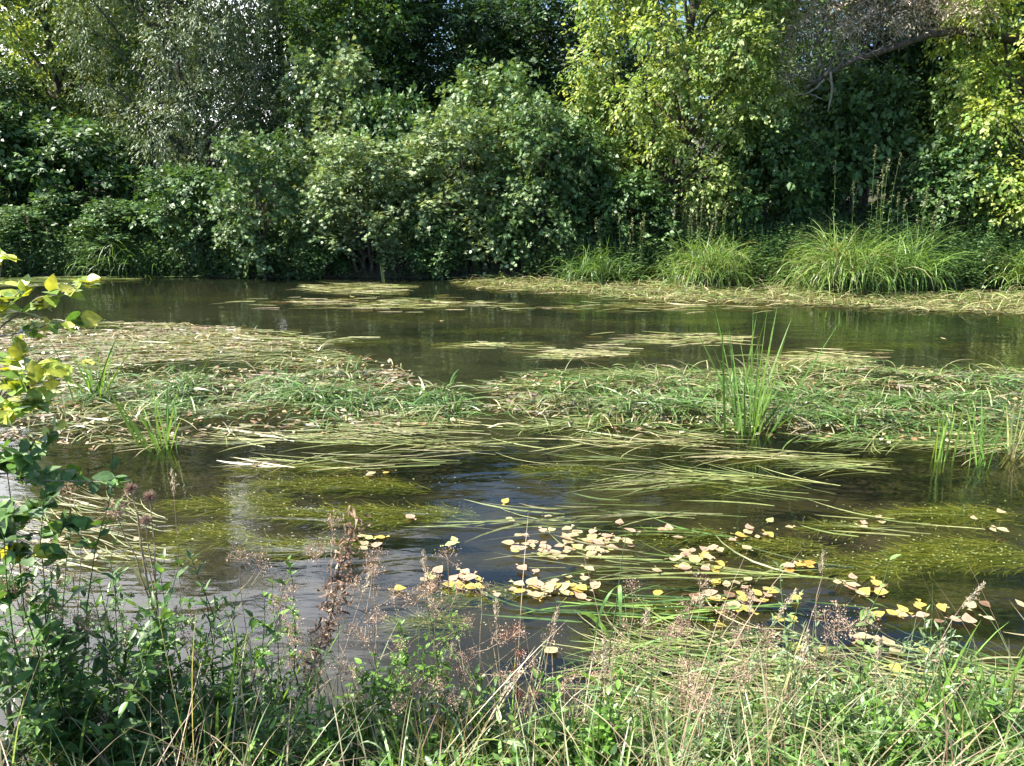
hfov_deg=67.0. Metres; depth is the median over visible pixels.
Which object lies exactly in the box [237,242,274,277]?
tall weed
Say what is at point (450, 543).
floating leaf
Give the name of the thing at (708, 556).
floating leaf
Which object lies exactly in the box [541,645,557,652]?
floating leaf
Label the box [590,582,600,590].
floating leaf
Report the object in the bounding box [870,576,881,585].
floating leaf
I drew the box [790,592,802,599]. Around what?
floating leaf
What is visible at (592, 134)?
shrub
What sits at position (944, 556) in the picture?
submerged weed
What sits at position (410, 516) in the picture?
floating leaf
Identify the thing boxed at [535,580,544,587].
floating leaf
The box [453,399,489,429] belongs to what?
reed clump
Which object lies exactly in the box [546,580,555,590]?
floating leaf
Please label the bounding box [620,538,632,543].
floating leaf
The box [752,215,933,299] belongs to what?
grass tussock
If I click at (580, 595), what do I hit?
floating leaf
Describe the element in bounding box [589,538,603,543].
floating leaf
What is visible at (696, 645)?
loose blades
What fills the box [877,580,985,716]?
grass stalk
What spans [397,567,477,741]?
dry umbel
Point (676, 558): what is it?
floating leaf
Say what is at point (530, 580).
floating leaf
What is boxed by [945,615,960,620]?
floating leaf
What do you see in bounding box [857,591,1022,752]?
grass tuft
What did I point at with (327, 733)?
leafy herb
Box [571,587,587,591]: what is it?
floating leaf
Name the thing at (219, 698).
leafy herb
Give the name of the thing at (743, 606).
floating leaf
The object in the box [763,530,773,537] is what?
floating leaf
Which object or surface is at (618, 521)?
floating leaf
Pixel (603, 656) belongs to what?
grass stalk
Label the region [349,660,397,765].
grass stalk
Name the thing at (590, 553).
floating leaf
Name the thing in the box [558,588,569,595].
floating leaf
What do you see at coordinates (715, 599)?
floating leaf
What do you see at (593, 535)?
floating leaf
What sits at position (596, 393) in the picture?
reed clump
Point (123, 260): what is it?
grass tussock
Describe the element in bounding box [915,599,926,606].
floating leaf
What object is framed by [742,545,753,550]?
floating leaf
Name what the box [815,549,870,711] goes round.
grass stalk
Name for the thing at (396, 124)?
shrub
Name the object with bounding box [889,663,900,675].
floating leaf
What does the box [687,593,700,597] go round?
floating leaf
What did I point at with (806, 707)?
grass tuft
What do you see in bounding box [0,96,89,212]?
shrub
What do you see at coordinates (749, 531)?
floating leaf
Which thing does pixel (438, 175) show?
shrub
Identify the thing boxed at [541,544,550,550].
floating leaf
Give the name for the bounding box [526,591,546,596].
floating leaf
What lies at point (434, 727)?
leafy herb
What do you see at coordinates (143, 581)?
thistle
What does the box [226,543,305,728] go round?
dry umbel
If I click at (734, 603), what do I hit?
floating leaf
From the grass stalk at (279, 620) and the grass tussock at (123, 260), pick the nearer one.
the grass stalk at (279, 620)
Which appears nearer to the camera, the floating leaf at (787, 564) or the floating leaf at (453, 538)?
the floating leaf at (787, 564)
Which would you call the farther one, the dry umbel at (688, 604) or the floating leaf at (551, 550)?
the floating leaf at (551, 550)
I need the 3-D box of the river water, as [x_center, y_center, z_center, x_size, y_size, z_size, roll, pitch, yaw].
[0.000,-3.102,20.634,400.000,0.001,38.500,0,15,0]
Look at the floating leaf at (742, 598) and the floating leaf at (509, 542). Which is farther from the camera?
the floating leaf at (509, 542)
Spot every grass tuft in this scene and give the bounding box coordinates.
[0,650,94,765]
[170,604,370,765]
[264,643,421,765]
[372,685,530,765]
[417,651,560,765]
[522,646,655,765]
[632,650,736,765]
[688,671,858,765]
[724,613,874,760]
[806,666,956,765]
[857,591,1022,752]
[920,639,1023,757]
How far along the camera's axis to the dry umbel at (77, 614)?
2.68 m
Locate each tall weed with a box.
[0,213,53,274]
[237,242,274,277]
[594,209,644,279]
[668,198,727,284]
[832,145,901,256]
[896,191,958,261]
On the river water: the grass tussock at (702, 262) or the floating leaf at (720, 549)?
the floating leaf at (720, 549)
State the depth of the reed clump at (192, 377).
8.33 m
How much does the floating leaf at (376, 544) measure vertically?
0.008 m
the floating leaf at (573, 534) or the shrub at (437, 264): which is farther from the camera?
the shrub at (437, 264)
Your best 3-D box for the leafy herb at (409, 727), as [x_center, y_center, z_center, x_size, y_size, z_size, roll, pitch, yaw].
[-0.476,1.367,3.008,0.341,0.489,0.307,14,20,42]
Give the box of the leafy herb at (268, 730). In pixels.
[220,687,347,765]
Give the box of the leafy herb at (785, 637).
[761,561,841,747]
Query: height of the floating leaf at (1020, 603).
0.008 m
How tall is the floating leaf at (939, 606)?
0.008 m
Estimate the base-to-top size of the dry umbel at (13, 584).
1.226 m
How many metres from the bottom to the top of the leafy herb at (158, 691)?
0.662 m
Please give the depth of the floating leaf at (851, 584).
4.31 m
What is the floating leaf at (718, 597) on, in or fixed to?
on the river water
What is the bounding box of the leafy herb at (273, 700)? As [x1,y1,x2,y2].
[159,610,323,755]
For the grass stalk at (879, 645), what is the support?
on the ground at (912, 477)
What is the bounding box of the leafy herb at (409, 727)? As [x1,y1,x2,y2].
[335,675,427,765]
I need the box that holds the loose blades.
[0,437,1023,765]
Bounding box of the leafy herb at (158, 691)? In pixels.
[61,636,186,765]
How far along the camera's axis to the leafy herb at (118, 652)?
2.84 m
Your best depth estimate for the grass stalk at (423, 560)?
3.11 m
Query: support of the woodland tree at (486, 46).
on the ground at (912, 477)
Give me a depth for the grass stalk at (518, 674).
2.78 m
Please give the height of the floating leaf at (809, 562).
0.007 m
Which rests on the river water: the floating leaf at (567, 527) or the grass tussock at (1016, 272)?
the floating leaf at (567, 527)
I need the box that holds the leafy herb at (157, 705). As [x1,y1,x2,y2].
[39,534,174,727]
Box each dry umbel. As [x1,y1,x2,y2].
[0,508,66,763]
[9,595,102,676]
[54,482,138,721]
[68,609,165,739]
[176,607,214,707]
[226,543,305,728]
[266,579,303,748]
[275,614,361,726]
[303,510,381,757]
[328,562,409,738]
[339,542,408,732]
[388,663,462,753]
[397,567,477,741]
[425,545,510,747]
[451,578,527,706]
[515,623,584,720]
[586,575,644,705]
[599,616,696,756]
[642,572,717,720]
[664,585,754,731]
[675,651,752,762]
[730,619,823,730]
[794,598,881,701]
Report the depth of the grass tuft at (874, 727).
2.79 m
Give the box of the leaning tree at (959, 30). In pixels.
[761,0,1023,111]
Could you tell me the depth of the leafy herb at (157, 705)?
2.84 m
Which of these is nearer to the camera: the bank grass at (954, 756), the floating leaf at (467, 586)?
the bank grass at (954, 756)
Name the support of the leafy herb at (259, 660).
on the ground at (912, 477)
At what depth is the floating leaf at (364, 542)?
4.83 m
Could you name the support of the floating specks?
on the river water
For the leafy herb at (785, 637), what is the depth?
3.14 m
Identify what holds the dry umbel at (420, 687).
on the ground at (912, 477)
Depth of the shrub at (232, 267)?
18.16 m
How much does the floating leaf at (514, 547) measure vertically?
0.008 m
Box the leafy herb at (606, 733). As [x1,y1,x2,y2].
[532,666,649,765]
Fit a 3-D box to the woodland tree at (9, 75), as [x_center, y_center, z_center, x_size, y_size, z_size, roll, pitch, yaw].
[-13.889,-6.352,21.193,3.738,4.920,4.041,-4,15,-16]
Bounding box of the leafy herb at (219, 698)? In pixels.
[89,661,252,765]
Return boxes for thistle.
[108,481,167,689]
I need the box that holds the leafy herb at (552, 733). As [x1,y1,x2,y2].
[492,701,586,765]
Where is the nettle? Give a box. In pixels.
[830,550,901,729]
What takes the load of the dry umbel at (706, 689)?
on the ground at (912, 477)
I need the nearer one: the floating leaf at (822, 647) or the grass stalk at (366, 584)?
the grass stalk at (366, 584)
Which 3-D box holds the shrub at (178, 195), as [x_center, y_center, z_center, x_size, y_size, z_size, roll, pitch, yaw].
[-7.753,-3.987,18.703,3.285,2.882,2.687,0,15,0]
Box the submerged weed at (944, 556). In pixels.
[98,296,1023,645]
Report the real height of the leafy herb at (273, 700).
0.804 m
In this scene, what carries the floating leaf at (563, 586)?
on the river water
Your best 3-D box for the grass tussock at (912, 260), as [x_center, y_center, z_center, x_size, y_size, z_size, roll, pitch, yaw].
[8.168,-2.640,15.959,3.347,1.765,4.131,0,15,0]
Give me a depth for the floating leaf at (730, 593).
4.23 m
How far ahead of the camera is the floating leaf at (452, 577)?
4.41 m
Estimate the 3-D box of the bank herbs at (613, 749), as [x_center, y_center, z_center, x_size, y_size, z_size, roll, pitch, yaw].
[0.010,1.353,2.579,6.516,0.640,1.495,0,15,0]
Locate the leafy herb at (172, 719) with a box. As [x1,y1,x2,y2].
[0,672,191,765]
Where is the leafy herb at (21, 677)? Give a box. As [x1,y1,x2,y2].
[0,488,189,765]
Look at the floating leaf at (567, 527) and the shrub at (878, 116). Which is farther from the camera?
the shrub at (878, 116)
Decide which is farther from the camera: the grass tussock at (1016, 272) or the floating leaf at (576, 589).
the grass tussock at (1016, 272)
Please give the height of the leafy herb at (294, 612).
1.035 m
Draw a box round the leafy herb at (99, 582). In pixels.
[95,523,172,714]
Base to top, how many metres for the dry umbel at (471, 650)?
1.038 m
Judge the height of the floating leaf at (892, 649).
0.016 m
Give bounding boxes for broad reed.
[566,534,686,725]
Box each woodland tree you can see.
[0,0,120,141]
[0,0,166,151]
[0,59,72,212]
[40,0,234,196]
[189,0,357,203]
[259,0,451,174]
[364,0,553,191]
[431,0,559,165]
[462,0,635,207]
[552,0,707,184]
[678,0,866,206]
[792,0,965,211]
[857,0,1023,177]
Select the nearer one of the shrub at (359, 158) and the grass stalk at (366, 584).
the grass stalk at (366, 584)
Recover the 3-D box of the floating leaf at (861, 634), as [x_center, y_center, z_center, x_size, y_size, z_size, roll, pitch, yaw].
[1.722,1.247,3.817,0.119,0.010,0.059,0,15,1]
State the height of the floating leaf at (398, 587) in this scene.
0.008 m
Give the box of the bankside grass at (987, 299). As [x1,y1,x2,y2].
[0,270,1023,316]
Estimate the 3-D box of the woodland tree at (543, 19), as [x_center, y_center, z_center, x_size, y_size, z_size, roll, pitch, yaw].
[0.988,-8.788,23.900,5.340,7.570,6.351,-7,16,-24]
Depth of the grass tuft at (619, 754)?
2.81 m
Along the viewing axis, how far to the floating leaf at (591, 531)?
4.97 m
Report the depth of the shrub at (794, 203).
17.92 m
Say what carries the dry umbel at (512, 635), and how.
on the ground at (912, 477)
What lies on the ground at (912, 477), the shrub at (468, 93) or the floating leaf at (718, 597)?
the shrub at (468, 93)
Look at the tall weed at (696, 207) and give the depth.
17.13 m
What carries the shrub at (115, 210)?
on the ground at (912, 477)
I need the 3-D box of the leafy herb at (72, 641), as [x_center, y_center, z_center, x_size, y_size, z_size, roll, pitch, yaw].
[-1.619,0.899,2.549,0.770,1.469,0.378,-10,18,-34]
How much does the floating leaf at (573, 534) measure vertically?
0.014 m
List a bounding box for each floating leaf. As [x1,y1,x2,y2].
[84,553,97,560]
[359,541,368,544]
[363,535,375,538]
[368,542,381,546]
[374,535,389,537]
[389,585,405,589]
[406,514,415,518]
[433,565,442,573]
[440,541,456,546]
[442,581,454,586]
[449,574,457,580]
[451,536,458,542]
[457,568,469,573]
[458,572,465,579]
[461,583,474,588]
[465,571,477,580]
[501,498,508,504]
[501,540,518,544]
[508,580,523,585]
[510,545,518,549]
[514,588,524,592]
[516,564,526,569]
[526,577,536,586]
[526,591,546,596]
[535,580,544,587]
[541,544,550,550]
[541,584,553,593]
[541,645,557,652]
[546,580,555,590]
[549,549,560,554]
[554,542,565,546]
[556,582,570,590]
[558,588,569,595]
[562,524,574,529]
[562,533,573,539]
[562,539,573,542]
[569,530,578,536]
[570,529,582,532]
[571,544,585,550]
[571,583,586,589]
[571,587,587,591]
[574,591,591,600]
[580,565,594,570]
[580,573,588,580]
[587,533,600,536]
[587,549,595,555]
[589,527,596,533]
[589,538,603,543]
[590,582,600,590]
[591,545,599,550]
[615,519,623,524]
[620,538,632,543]
[624,528,640,531]
[653,589,662,594]
[666,555,682,560]
[674,564,690,568]
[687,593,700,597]
[692,555,699,564]
[697,589,717,595]
[699,546,708,550]
[701,564,709,569]
[703,553,712,560]
[705,545,717,549]
[707,596,725,600]
[710,593,720,599]
[712,544,723,551]
[722,580,730,586]
[724,590,737,597]
[726,600,740,610]
[731,531,747,536]
[731,589,746,596]
[737,595,747,600]
[741,604,758,614]
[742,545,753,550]
[743,529,752,533]
[752,589,761,595]
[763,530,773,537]
[767,588,782,592]
[783,561,797,566]
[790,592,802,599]
[800,560,815,564]
[813,645,827,651]
[842,580,855,586]
[848,573,857,579]
[849,632,873,637]
[852,634,867,643]
[855,590,868,596]
[858,587,869,595]
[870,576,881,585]
[870,611,884,616]
[871,635,879,641]
[874,589,887,594]
[882,636,898,647]
[886,609,900,616]
[889,647,901,654]
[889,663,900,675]
[896,608,907,618]
[897,604,912,613]
[910,611,929,616]
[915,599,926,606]
[936,601,946,611]
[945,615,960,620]
[962,613,976,625]
[964,601,976,610]
[976,598,990,606]
[992,525,1008,531]
[1015,599,1023,606]
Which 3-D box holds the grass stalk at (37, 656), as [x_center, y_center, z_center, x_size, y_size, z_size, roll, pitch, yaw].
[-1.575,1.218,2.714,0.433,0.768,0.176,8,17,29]
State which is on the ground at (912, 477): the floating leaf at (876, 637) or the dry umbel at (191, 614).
the dry umbel at (191, 614)
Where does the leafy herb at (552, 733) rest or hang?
on the ground at (912, 477)
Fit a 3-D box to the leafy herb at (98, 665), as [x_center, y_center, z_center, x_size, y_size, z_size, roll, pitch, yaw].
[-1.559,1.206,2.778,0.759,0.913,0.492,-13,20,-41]
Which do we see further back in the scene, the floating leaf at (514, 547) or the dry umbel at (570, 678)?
the floating leaf at (514, 547)
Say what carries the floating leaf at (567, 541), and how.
on the river water
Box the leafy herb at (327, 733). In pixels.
[296,658,381,765]
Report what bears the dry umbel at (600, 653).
on the ground at (912, 477)
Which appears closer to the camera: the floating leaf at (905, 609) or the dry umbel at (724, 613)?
the dry umbel at (724, 613)
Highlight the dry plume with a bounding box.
[277,505,370,763]
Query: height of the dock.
0.689 m
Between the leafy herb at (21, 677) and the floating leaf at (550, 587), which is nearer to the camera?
the leafy herb at (21, 677)
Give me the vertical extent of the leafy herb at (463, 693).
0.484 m
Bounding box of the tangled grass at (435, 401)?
[0,314,1023,453]
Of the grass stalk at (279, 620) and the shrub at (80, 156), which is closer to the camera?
the grass stalk at (279, 620)
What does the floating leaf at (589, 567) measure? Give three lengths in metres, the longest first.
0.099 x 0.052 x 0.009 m
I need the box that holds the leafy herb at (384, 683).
[348,619,455,748]
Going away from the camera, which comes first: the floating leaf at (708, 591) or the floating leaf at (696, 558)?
the floating leaf at (708, 591)
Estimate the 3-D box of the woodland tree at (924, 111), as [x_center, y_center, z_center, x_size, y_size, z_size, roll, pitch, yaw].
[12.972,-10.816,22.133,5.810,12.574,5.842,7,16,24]
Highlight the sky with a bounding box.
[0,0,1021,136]
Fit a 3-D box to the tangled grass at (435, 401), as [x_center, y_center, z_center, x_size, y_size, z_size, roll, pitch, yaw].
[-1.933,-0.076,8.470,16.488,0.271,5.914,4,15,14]
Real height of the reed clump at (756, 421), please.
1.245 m
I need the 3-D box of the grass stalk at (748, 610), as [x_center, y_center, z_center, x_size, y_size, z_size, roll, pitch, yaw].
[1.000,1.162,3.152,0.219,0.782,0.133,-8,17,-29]
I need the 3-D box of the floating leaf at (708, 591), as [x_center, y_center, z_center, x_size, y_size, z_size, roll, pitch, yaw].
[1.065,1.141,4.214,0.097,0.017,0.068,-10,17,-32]
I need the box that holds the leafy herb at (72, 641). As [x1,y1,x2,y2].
[0,434,127,765]
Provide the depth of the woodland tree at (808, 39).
21.61 m
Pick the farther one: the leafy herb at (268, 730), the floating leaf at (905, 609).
the floating leaf at (905, 609)
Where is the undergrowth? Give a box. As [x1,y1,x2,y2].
[0,201,1023,289]
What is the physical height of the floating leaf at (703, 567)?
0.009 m
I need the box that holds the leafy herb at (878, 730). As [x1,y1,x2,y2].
[792,662,905,765]
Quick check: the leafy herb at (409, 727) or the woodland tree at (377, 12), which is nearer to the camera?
the leafy herb at (409, 727)
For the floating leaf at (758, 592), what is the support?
on the river water
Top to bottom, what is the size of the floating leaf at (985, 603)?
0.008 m
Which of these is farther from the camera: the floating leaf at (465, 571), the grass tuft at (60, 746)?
the floating leaf at (465, 571)
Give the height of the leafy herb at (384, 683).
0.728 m
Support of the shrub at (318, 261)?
on the ground at (912, 477)
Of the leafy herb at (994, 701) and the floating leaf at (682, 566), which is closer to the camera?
the leafy herb at (994, 701)
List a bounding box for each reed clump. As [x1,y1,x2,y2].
[51,338,139,410]
[99,366,181,462]
[179,355,214,399]
[300,387,356,416]
[380,264,384,281]
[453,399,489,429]
[553,374,619,407]
[695,304,837,449]
[849,383,913,415]
[929,403,964,473]
[956,391,1006,480]
[963,394,1023,470]
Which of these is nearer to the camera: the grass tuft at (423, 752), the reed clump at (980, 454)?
the grass tuft at (423, 752)
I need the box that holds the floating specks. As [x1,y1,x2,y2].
[103,453,1021,632]
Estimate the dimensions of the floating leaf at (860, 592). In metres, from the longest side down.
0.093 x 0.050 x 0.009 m
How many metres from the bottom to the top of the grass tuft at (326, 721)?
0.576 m
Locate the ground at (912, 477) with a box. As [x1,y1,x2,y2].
[0,137,1023,765]
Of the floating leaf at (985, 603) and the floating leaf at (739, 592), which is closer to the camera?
the floating leaf at (985, 603)
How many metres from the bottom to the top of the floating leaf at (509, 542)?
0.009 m
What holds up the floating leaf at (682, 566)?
on the loose blades
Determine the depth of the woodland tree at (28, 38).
22.25 m
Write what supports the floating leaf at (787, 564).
on the river water
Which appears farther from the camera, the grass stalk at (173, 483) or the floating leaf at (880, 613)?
the floating leaf at (880, 613)
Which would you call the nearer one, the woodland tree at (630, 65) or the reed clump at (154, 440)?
the reed clump at (154, 440)
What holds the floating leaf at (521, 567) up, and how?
on the river water
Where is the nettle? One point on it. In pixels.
(862, 677)
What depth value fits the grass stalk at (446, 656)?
2.88 m
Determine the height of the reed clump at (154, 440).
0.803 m
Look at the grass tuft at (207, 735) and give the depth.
2.79 m
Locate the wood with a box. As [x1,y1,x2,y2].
[5,0,1023,187]
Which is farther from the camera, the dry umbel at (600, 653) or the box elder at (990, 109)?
the box elder at (990, 109)
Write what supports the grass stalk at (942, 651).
on the ground at (912, 477)
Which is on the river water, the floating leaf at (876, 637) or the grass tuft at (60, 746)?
the floating leaf at (876, 637)
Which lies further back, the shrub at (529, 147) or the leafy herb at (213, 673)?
the shrub at (529, 147)
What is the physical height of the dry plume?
1.259 m
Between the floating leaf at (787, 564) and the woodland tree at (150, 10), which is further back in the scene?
the woodland tree at (150, 10)
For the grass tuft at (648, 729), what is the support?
on the ground at (912, 477)
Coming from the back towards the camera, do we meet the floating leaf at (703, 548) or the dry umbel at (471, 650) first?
the floating leaf at (703, 548)
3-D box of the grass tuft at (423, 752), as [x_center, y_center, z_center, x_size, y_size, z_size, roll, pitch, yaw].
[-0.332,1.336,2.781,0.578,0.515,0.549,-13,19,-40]
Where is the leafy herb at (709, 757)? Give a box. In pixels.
[675,693,794,765]
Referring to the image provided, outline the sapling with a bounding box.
[0,248,131,765]
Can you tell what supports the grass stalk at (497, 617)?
on the ground at (912, 477)
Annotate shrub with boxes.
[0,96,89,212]
[0,201,88,263]
[4,105,163,228]
[62,195,172,262]
[112,157,236,266]
[198,114,320,279]
[216,219,286,277]
[270,31,390,231]
[286,228,357,278]
[288,126,422,271]
[344,81,447,249]
[379,97,537,274]
[396,204,469,279]
[426,45,552,236]
[483,69,609,273]
[529,109,627,255]
[586,164,687,265]
[712,100,836,250]
[737,23,885,215]
[768,53,939,239]
[870,120,1023,252]
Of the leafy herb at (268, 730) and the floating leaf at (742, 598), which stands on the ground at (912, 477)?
the leafy herb at (268, 730)
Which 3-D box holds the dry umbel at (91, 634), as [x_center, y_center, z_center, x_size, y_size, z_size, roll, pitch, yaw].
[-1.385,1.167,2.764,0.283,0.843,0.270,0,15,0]
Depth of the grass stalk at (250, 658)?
2.80 m
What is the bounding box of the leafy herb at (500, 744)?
[474,705,530,765]
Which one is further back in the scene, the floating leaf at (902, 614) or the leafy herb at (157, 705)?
the floating leaf at (902, 614)
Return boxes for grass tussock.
[58,227,185,278]
[531,238,659,290]
[625,225,775,291]
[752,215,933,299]
[832,211,987,298]
[956,243,1023,292]
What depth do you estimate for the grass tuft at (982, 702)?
2.92 m
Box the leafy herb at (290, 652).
[214,591,297,761]
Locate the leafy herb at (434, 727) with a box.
[377,584,468,761]
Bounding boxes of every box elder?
[550,0,822,242]
[901,0,1023,237]
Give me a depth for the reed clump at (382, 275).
17.57 m
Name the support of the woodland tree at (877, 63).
on the ground at (912, 477)
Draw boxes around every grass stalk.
[31,639,123,753]
[147,467,195,724]
[164,604,187,761]
[218,614,305,740]
[236,633,297,763]
[299,569,373,745]
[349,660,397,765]
[366,636,480,754]
[420,549,472,736]
[447,670,522,765]
[491,598,520,749]
[531,606,559,715]
[575,607,665,736]
[579,637,619,756]
[634,589,722,745]
[690,588,797,754]
[746,590,782,723]
[746,629,827,765]
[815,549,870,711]
[854,637,926,755]
[858,636,947,737]
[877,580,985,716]
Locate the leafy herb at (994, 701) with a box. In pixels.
[960,662,1023,764]
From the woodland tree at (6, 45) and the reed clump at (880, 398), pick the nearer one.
the reed clump at (880, 398)
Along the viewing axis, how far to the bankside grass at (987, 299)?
15.40 m
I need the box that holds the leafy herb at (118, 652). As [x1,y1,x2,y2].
[0,567,197,765]
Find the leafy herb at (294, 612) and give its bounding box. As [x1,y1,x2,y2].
[262,555,324,744]
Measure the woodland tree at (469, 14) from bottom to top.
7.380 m
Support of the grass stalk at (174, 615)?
on the ground at (912, 477)
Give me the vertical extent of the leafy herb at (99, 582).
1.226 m
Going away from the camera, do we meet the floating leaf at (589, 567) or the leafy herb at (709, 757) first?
the leafy herb at (709, 757)
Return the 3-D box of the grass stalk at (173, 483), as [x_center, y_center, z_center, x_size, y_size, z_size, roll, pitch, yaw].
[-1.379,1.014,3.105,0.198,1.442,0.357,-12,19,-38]
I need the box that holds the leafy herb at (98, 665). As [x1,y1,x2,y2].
[0,589,168,765]
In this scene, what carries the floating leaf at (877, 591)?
on the river water
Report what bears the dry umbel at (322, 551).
on the ground at (912, 477)
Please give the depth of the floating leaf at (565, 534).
4.90 m
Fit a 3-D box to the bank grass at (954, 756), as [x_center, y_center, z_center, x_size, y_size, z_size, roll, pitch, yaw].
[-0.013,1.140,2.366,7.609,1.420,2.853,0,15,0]
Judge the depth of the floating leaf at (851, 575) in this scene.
4.41 m
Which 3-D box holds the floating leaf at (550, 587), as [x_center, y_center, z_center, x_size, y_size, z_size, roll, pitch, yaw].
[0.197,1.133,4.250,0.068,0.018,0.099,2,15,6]
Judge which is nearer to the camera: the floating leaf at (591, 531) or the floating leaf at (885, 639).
the floating leaf at (885, 639)
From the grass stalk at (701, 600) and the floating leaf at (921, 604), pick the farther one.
the floating leaf at (921, 604)
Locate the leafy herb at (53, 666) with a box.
[0,564,171,765]
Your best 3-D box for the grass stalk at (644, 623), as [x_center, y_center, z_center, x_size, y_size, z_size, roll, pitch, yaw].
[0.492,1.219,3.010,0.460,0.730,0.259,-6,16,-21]
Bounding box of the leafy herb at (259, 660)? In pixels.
[90,561,296,750]
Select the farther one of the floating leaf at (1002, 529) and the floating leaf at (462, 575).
the floating leaf at (1002, 529)
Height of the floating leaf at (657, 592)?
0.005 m
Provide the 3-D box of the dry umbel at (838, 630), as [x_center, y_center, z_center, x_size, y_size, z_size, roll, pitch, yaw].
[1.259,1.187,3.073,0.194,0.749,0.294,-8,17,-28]
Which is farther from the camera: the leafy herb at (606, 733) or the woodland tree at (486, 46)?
the woodland tree at (486, 46)
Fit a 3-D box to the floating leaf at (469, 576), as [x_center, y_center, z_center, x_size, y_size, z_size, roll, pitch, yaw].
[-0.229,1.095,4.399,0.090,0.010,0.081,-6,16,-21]
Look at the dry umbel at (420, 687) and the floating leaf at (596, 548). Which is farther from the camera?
the floating leaf at (596, 548)
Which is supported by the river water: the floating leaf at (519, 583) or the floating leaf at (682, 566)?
the floating leaf at (519, 583)
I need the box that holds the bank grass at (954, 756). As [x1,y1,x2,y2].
[0,520,1023,765]
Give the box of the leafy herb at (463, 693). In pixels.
[435,663,511,764]
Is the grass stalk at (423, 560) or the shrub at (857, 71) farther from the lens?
the shrub at (857, 71)
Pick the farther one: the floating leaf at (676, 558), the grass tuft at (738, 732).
the floating leaf at (676, 558)
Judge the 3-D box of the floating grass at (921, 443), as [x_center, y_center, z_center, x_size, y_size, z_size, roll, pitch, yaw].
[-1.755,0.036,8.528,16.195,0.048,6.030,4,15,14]
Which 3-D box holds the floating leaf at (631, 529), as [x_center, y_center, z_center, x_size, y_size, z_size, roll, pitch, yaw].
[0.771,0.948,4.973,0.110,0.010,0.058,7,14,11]
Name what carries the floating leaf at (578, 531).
on the river water
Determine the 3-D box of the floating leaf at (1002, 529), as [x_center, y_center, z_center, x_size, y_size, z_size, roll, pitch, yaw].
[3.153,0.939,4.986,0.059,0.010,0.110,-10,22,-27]
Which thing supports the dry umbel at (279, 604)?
on the ground at (912, 477)
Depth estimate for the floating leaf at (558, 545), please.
4.77 m
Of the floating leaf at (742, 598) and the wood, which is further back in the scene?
the wood
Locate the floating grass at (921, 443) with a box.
[0,318,1023,465]
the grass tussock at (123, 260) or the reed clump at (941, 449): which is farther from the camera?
the grass tussock at (123, 260)
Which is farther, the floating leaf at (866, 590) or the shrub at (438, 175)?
the shrub at (438, 175)
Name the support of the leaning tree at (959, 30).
on the ground at (912, 477)
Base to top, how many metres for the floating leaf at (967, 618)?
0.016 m
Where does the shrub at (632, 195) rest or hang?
on the ground at (912, 477)
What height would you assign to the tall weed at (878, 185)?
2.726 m
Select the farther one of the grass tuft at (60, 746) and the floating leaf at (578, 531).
the floating leaf at (578, 531)
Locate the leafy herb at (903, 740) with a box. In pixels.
[830,675,957,765]
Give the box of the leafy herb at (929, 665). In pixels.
[896,605,989,727]
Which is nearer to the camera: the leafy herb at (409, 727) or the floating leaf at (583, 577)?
the leafy herb at (409, 727)
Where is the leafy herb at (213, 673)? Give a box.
[75,549,253,755]
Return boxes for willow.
[24,0,307,221]
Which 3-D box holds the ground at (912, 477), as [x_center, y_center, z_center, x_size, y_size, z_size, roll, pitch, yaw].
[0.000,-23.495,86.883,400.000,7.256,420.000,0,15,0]
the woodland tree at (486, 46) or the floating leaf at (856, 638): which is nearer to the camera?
the floating leaf at (856, 638)
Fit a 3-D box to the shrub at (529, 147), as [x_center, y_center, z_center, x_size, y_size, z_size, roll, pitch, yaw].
[0.800,-4.819,18.210,2.777,4.641,3.161,10,18,34]
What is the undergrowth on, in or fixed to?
on the ground at (912, 477)
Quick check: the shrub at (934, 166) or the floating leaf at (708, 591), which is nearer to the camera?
the floating leaf at (708, 591)
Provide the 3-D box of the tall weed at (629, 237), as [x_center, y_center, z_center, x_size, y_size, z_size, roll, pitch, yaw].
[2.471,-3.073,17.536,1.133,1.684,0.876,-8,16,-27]
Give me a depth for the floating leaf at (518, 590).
4.24 m
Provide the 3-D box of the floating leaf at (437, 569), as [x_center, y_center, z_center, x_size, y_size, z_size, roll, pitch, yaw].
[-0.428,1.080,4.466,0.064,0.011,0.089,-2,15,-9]
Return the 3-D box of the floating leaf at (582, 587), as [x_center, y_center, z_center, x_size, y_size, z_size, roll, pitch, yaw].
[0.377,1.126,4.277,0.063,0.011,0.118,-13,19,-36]
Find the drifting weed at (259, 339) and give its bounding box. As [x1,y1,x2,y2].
[14,277,893,369]
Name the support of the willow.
on the ground at (912, 477)
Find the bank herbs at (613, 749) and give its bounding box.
[45,682,1023,765]
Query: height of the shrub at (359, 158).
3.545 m
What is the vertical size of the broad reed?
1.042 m
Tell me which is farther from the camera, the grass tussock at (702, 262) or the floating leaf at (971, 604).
the grass tussock at (702, 262)
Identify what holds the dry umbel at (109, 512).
on the ground at (912, 477)
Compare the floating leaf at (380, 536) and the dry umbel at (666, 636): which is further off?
the floating leaf at (380, 536)
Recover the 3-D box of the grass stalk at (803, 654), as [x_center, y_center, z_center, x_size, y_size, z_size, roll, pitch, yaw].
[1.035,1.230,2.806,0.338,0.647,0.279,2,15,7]
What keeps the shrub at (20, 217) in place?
on the ground at (912, 477)
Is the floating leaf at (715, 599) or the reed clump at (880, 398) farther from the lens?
the reed clump at (880, 398)

